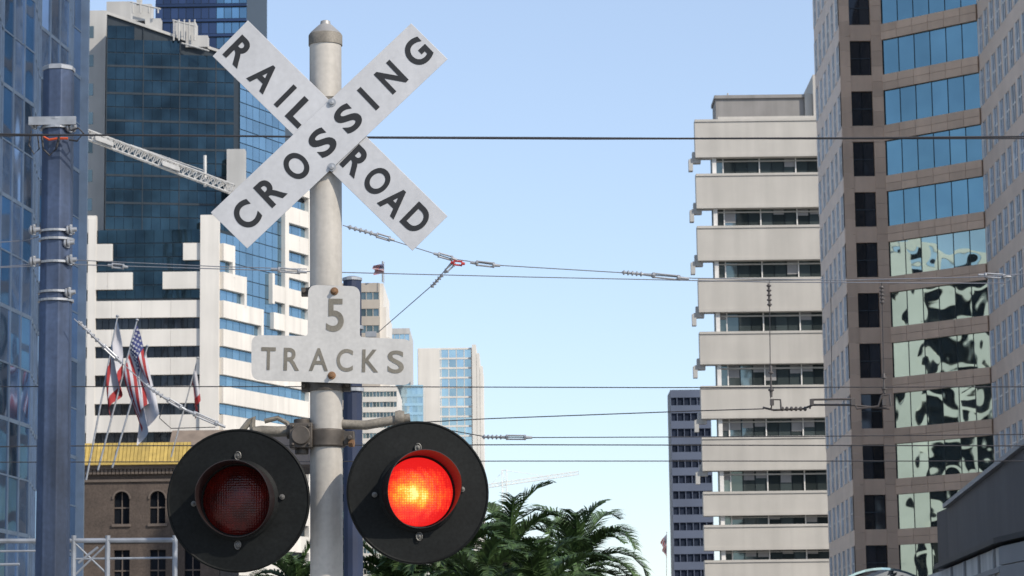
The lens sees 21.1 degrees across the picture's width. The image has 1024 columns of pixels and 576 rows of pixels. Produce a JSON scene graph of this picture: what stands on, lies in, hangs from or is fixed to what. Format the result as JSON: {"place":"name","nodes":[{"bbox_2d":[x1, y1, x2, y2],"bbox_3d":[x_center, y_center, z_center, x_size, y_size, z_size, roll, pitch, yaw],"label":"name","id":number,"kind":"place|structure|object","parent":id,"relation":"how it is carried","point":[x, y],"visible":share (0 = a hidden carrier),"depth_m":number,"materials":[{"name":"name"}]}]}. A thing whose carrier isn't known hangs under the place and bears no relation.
{"place":"outdoors","nodes":[
{"label":"outdoors","id":0,"kind":"place"},
{"bbox_2d":[83,469,238,575],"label":"brick walls","id":1,"kind":"structure","parent":0,"point":[99,503],"depth_m":162.78,"materials":[{"name":"brown brick"}]},
{"bbox_2d":[85,315,122,479],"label":"state flag","id":2,"kind":"object","parent":1,"relation":"attached to","point":[114,372],"visible":0.89,"depth_m":104.76,"materials":[{"name":"fabric"},{"name":"galvanised steel"}]},
{"bbox_2d":[97,319,149,469],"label":"american flag","id":3,"kind":"object","parent":1,"relation":"attached to","point":[135,362],"visible":0.98,"depth_m":104.66,"materials":[{"name":"fabric"}]},
{"bbox_2d":[112,345,158,467],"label":"white flag","id":4,"kind":"object","parent":1,"relation":"attached to","point":[149,412],"visible":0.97,"depth_m":104.54,"materials":[{"name":"fabric"},{"name":"galvanised steel"}]},
{"bbox_2d":[85,442,190,465],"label":"yellow tile eaves","id":5,"kind":"object","parent":1,"relation":"on","point":[143,453],"visible":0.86,"depth_m":163.28,"materials":[{"name":"yellow tile"}]},
{"bbox_2d":[85,464,199,575],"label":"stone trim","id":6,"kind":"structure","parent":1,"relation":"attached to","point":[131,469],"depth_m":162.99,"materials":[{"name":"stone"}]},
{"bbox_2d":[114,491,199,575],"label":"window glass","id":7,"kind":"object","parent":1,"relation":"attached to","point":[153,520],"visible":0.71,"depth_m":162.84,"materials":[{"name":"black glass"}]},
{"bbox_2d":[170,430,309,473],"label":"roof","id":8,"kind":"structure","parent":1,"relation":"on","point":[193,437],"depth_m":166.11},
{"bbox_2d":[170,357,200,456],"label":"red white flag","id":9,"kind":"object","parent":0,"point":[194,382],"visible":0.97,"depth_m":134.71,"materials":[{"name":"fabric"},{"name":"galvanised steel"}]},
{"bbox_2d":[155,0,266,48],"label":"navy glass tower","id":10,"kind":"structure","parent":0,"point":[220,23],"depth_m":355.65,"materials":[{"name":"blue glass"}]},
{"bbox_2d":[342,261,395,446],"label":"tan office tower","id":11,"kind":"structure","parent":0,"point":[375,311],"depth_m":353.83,"materials":[{"name":"concrete"}]},
{"bbox_2d":[342,292,378,446],"label":"windows","id":12,"kind":"structure","parent":11,"relation":"in","point":[370,295],"depth_m":353.58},
{"bbox_2d":[372,262,384,274],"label":"american flag","id":13,"kind":"object","parent":11,"relation":"on","point":[379,268],"visible":0.94,"depth_m":353.49,"materials":[{"name":"fabric"}]},
{"bbox_2d":[362,387,401,575],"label":"white apartment block","id":14,"kind":"structure","parent":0,"point":[379,402],"depth_m":331.54,"materials":[{"name":"white concrete"}]},
{"bbox_2d":[363,392,396,572],"label":"windows","id":15,"kind":"structure","parent":14,"relation":"in","point":[365,394],"depth_m":331.68,"materials":[{"name":"blue glass"}]},
{"bbox_2d":[392,328,413,384],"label":"grey office block","id":16,"kind":"structure","parent":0,"point":[401,333],"depth_m":423.71,"materials":[{"name":"beige concrete"}]},
{"bbox_2d":[392,334,408,384],"label":"windows","id":17,"kind":"structure","parent":16,"relation":"in","point":[396,335],"depth_m":423.75,"materials":[{"name":"blue glass"}]},
{"bbox_2d":[396,385,425,575],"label":"teal glass block","id":18,"kind":"structure","parent":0,"point":[413,402],"depth_m":381.98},
{"bbox_2d":[398,388,422,571],"label":"windows","id":19,"kind":"structure","parent":18,"relation":"in","point":[409,390],"depth_m":382.04,"materials":[{"name":"blue glass"}]},
{"bbox_2d":[418,344,485,575],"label":"pale glass tower","id":20,"kind":"structure","parent":0,"point":[460,367],"depth_m":402.16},
{"bbox_2d":[440,349,472,549],"label":"windows","id":21,"kind":"structure","parent":20,"relation":"in","point":[444,353],"depth_m":402.33,"materials":[{"name":"blue glass"}]},
{"bbox_2d":[90,0,814,575],"label":"sky","id":22,"kind":"structure","parent":0,"point":[512,68],"materials":[{"name":"blue"}]},
{"bbox_2d":[0,263,1010,283],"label":"overhead wire","id":23,"kind":"object","parent":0,"point":[279,270],"visible":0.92,"depth_m":26.31,"materials":[{"name":"grey metal"}]},
{"bbox_2d":[0,386,1023,387],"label":"overhead wire","id":24,"kind":"object","parent":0,"point":[541,387],"visible":0.92,"depth_m":26.35,"materials":[{"name":"black metal"}]},
{"bbox_2d":[0,444,1023,446],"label":"overhead wire","id":25,"kind":"object","parent":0,"point":[597,444],"visible":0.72,"depth_m":27.07,"materials":[{"name":"black metal"}]},
{"bbox_2d":[0,461,1023,462],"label":"overhead wire","id":26,"kind":"object","parent":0,"point":[603,461],"visible":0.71,"depth_m":28.05,"materials":[{"name":"black metal"}]},
{"bbox_2d":[0,135,1023,138],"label":"overhead wire","id":27,"kind":"object","parent":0,"point":[605,137],"visible":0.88,"depth_m":26.26,"materials":[{"name":"black metal"}]},
{"bbox_2d":[661,532,666,575],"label":"american flag","id":28,"kind":"object","parent":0,"point":[664,543],"visible":1,"depth_m":299.18,"materials":[{"name":"fabric"}]},
{"bbox_2d":[667,390,713,575],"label":"navy office tower","id":29,"kind":"structure","parent":0,"point":[689,555],"depth_m":330.10,"materials":[{"name":"blue concrete"}]},
{"bbox_2d":[671,398,712,575],"label":"windows","id":30,"kind":"structure","parent":29,"relation":"in","point":[686,416],"depth_m":330.06,"materials":[{"name":"glass"}]},
{"bbox_2d":[452,430,1023,439],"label":"overhead wire","id":31,"kind":"object","parent":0,"point":[524,437],"visible":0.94,"depth_m":26.68,"materials":[{"name":"metal"}]},
{"bbox_2d":[848,568,915,575],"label":"tram shelter","id":32,"kind":"object","parent":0,"point":[882,572],"visible":1,"depth_m":70.09,"materials":[{"name":"metal"}]},
{"bbox_2d":[812,0,1023,575],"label":"tan granite tower","id":33,"kind":"structure","parent":0,"point":[909,208],"depth_m":190.41,"materials":[{"name":"brown stone"}]},
{"bbox_2d":[848,0,886,568],"label":"black windows","id":34,"kind":"structure","parent":33,"relation":"in","point":[863,269],"depth_m":192.57,"materials":[{"name":"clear glass"}]},
{"bbox_2d":[813,0,1023,575],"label":"window frames","id":35,"kind":"structure","parent":33,"relation":"in","point":[1016,25],"depth_m":188.11,"materials":[{"name":"brown metal"}]},
{"bbox_2d":[815,0,1023,575],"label":"flank windows","id":36,"kind":"structure","parent":33,"relation":"in","point":[992,0],"depth_m":181.85,"materials":[{"name":"grey glass"}]},
{"bbox_2d":[882,0,984,225],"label":"mirror windows","id":37,"kind":"structure","parent":33,"relation":"in","point":[925,155],"depth_m":191.40,"materials":[{"name":"teal glass"}]},
{"bbox_2d":[890,228,993,575],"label":"lower mirror windows","id":38,"kind":"structure","parent":33,"relation":"in","point":[930,297],"depth_m":188.71,"materials":[{"name":"multicoloured glass"}]},
{"bbox_2d":[937,439,1023,571],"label":"dark grey building","id":39,"kind":"structure","parent":0,"point":[987,504],"depth_m":69.24,"materials":[{"name":"concrete"}]},
{"label":"ground","id":40,"kind":"structure","parent":0,"visible":0},
{"bbox_2d":[0,0,89,575],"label":"blue glass tower","id":41,"kind":"structure","parent":40,"relation":"on","point":[36,36],"depth_m":98.51,"materials":[{"name":"blue glass"}]},
{"bbox_2d":[28,63,83,575],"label":"overhead line pole","id":42,"kind":"object","parent":40,"relation":"on","point":[56,260],"visible":1,"depth_m":26.15,"materials":[{"name":"metal"}]},
{"bbox_2d":[0,236,38,242],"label":"overhead wire","id":43,"kind":"object","parent":42,"relation":"attached to","point":[19,240],"visible":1,"depth_m":26.38,"materials":[{"name":"grey metal"}]},
{"bbox_2d":[74,319,225,427],"bbox_3d":[-3.466,0.827,26.274,1.480,1.056,0.327,1,-9,-12],"label":"overhead wire","id":44,"kind":"object","parent":42,"relation":"attached to","point":[115,357],"visible":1,"depth_m":26.22,"materials":[{"name":"metal"}]},
{"bbox_2d":[159,405,215,428],"bbox_3d":[-3.128,1.238,26.422,0.545,0.234,0.009,-1,-9,0],"label":"overhead wire","id":45,"kind":"object","parent":42,"relation":"attached to","point":[182,428],"visible":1,"depth_m":26.40,"materials":[{"name":"grey metal"}]},
{"bbox_2d":[77,260,306,269],"bbox_3d":[-3.146,-0.229,26.747,2.294,0.128,0.009,-1,-9,0],"label":"overhead wire","id":46,"kind":"object","parent":42,"relation":"attached to","point":[179,264],"visible":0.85,"depth_m":26.74,"materials":[{"name":"metal"}]},
{"bbox_2d":[379,263,455,331],"bbox_3d":[-0.848,-0.017,28.113,0.371,0.355,4.392,1,-9,-12],"label":"overhead wire","id":47,"kind":"object","parent":42,"relation":"attached to","point":[440,276],"visible":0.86,"depth_m":27.65,"materials":[{"name":"metal"}]},
{"bbox_2d":[0,133,1023,139],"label":"overhead wire","id":48,"kind":"object","parent":42,"relation":"attached to","point":[526,138],"visible":0.92,"depth_m":26.21,"materials":[{"name":"black metal"}]},
{"bbox_2d":[426,408,763,421],"bbox_3d":[0.394,1.229,26.012,3.997,0.127,0.011,-1,-9,0],"label":"overhead wire","id":49,"kind":"object","parent":42,"relation":"attached to","point":[595,414],"visible":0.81,"depth_m":26.01,"materials":[{"name":"black metal"}]},
{"bbox_2d":[343,225,1023,280],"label":"overhead wire","id":50,"kind":"object","parent":42,"relation":"attached to","point":[452,259],"visible":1,"depth_m":25.91,"materials":[{"name":"metal"}]},
{"bbox_2d":[766,281,773,397],"bbox_3d":[2.465,0.490,26.212,0.056,1.134,0.056,-1,-9,0],"label":"dropper wire","id":51,"kind":"object","parent":42,"relation":"hanging from","point":[769,304],"visible":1,"depth_m":26.23,"materials":[{"name":"black metal"}]},
{"bbox_2d":[763,394,891,410],"bbox_3d":[2.998,1.091,26.105,1.224,0.149,0.092,-1,-9,0],"label":"section insulator","id":52,"kind":"object","parent":42,"relation":"attached to","point":[824,399],"visible":1,"depth_m":26.08,"materials":[{"name":"grey metal"}]},
{"bbox_2d":[830,281,831,389],"bbox_3d":[3.053,0.497,26.220,0.029,1.146,0.008,-1,-9,0],"label":"dropper wire","id":53,"kind":"object","parent":42,"relation":"hanging from","point":[831,342],"visible":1,"depth_m":26.21,"materials":[{"name":"black metal"}]},
{"bbox_2d":[879,283,886,394],"bbox_3d":[3.543,0.484,26.210,0.059,1.096,0.056,-1,-9,0],"label":"dropper wire","id":54,"kind":"object","parent":42,"relation":"hanging from","point":[883,377],"visible":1,"depth_m":26.22,"materials":[{"name":"black metal"}]},
{"bbox_2d":[0,535,177,575],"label":"steel gantry","id":55,"kind":"object","parent":40,"relation":"on","point":[107,540],"visible":0.91,"depth_m":31.90,"materials":[{"name":"grey metal"}]},
{"bbox_2d":[88,1,132,230],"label":"cream concrete tower","id":56,"kind":"structure","parent":40,"relation":"on","point":[97,105],"depth_m":312.94,"materials":[{"name":"white concrete"}]},
{"bbox_2d":[88,26,93,210],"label":"windows","id":57,"kind":"structure","parent":56,"relation":"in","point":[91,57],"depth_m":312.57,"materials":[{"name":"blue glass"}]},
{"bbox_2d":[88,129,234,194],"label":"tower crane","id":58,"kind":"object","parent":40,"relation":"on","point":[173,166],"visible":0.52,"depth_m":259.55,"materials":[{"name":"white metal"}]},
{"bbox_2d":[85,11,309,575],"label":"stepped glass tower","id":59,"kind":"structure","parent":40,"relation":"on","point":[215,321],"depth_m":306.36,"materials":[{"name":"glass"}]},
{"bbox_2d":[95,318,199,442],"label":"front windows","id":60,"kind":"structure","parent":59,"relation":"in","point":[167,323],"depth_m":301.99,"materials":[{"name":"black glass"}]},
{"bbox_2d":[130,0,208,51],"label":"rooftop equipment","id":61,"kind":"object","parent":59,"relation":"on","point":[144,14],"visible":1,"depth_m":309.82,"materials":[{"name":"white metal"}]},
{"bbox_2d":[250,540,309,575],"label":"palm tree","id":62,"kind":"object","parent":40,"relation":"on","point":[290,565],"visible":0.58,"depth_m":49.59,"materials":[{"name":"green plant"}]},
{"bbox_2d":[342,276,376,575],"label":"overhead line pole","id":63,"kind":"object","parent":40,"relation":"on","point":[352,536],"visible":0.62,"depth_m":29.98,"materials":[{"name":"metal"}]},
{"bbox_2d":[363,540,439,575],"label":"palm tree","id":64,"kind":"object","parent":40,"relation":"on","point":[395,569],"visible":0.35,"depth_m":47.43,"materials":[{"name":"green plant"}]},
{"bbox_2d":[372,512,531,575],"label":"palm tree","id":65,"kind":"object","parent":40,"relation":"on","point":[466,549],"visible":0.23,"depth_m":46.55,"materials":[{"name":"green plant"}]},
{"bbox_2d":[410,535,537,575],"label":"palm tree","id":66,"kind":"object","parent":40,"relation":"on","point":[490,560],"visible":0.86,"depth_m":43.53,"materials":[{"name":"green plant"}]},
{"bbox_2d":[471,479,576,575],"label":"palm tree","id":67,"kind":"object","parent":40,"relation":"on","point":[517,531],"visible":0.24,"depth_m":49.62,"materials":[{"name":"green plant"}]},
{"bbox_2d":[488,470,578,510],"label":"tower crane","id":68,"kind":"object","parent":40,"relation":"on","point":[533,478],"visible":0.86,"depth_m":900.36,"materials":[{"name":"white metal"}]},
{"bbox_2d":[476,535,617,575],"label":"palm tree","id":69,"kind":"object","parent":40,"relation":"on","point":[540,563],"visible":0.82,"depth_m":44.50,"materials":[{"name":"green plant"}]},
{"bbox_2d":[519,499,651,575],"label":"palm tree","id":70,"kind":"object","parent":40,"relation":"on","point":[571,524],"visible":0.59,"depth_m":51.51,"materials":[{"name":"green plant"}]},
{"bbox_2d":[710,158,828,559],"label":"windows","id":71,"kind":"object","parent":40,"relation":"on","point":[776,365],"visible":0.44,"depth_m":247.69,"materials":[{"name":"glass"}]},
{"bbox_2d":[694,118,829,575],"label":"precast bands","id":72,"kind":"object","parent":71,"relation":"attached to","point":[747,191],"visible":0.62,"depth_m":247.07,"materials":[{"name":"beige concrete"}]},
{"bbox_2d":[711,94,804,118],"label":"penthouse","id":73,"kind":"object","parent":72,"relation":"on","point":[756,105],"visible":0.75,"depth_m":254.38,"materials":[{"name":"grey concrete"}]},
{"bbox_2d":[688,152,828,552],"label":"balcony brackets","id":74,"kind":"object","parent":72,"relation":"attached to","point":[692,161],"visible":0.87,"depth_m":247.69,"materials":[{"name":"beige concrete"}]},
{"bbox_2d":[712,158,806,559],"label":"window frames","id":75,"kind":"structure","parent":72,"relation":"on","point":[719,383],"depth_m":247.32,"materials":[{"name":"white metal"}]},
{"bbox_2d":[717,75,815,118],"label":"roof upstands","id":76,"kind":"object","parent":72,"relation":"on","point":[809,104],"visible":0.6,"depth_m":253.74,"materials":[{"name":"beige concrete"}]},
{"bbox_2d":[715,158,818,556],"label":"roller blinds","id":77,"kind":"object","parent":72,"relation":"attached to","point":[791,269],"visible":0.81,"depth_m":246.85,"materials":[{"name":"grey fabric"}]},
{"bbox_2d":[928,541,1023,575],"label":"walls","id":78,"kind":"structure","parent":40,"relation":"on","point":[986,562],"depth_m":54.16,"materials":[{"name":"paint"}]},
{"bbox_2d":[950,549,999,575],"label":"wall ribs","id":79,"kind":"object","parent":78,"relation":"attached to","point":[994,571],"depth_m":52.27,"materials":[{"name":"grey metal"}]},
{"bbox_2d":[934,531,1023,568],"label":"roof edge","id":80,"kind":"object","parent":78,"relation":"on","point":[985,547],"visible":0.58,"depth_m":52.62,"materials":[{"name":"black metal"}]},
{"bbox_2d":[999,542,1023,575],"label":"metal cladding","id":81,"kind":"structure","parent":78,"relation":"attached to","point":[1011,553],"depth_m":49.36,"materials":[{"name":"grey metal"}]},
{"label":"pavement","id":82,"kind":"structure","parent":0,"visible":0},
{"bbox_2d":[167,20,488,575],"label":"railroad crossing signal","id":83,"kind":"object","parent":82,"relation":"on","point":[243,498],"visible":1,"depth_m":11.99,"materials":[{"name":"grey paint"}]}
]}

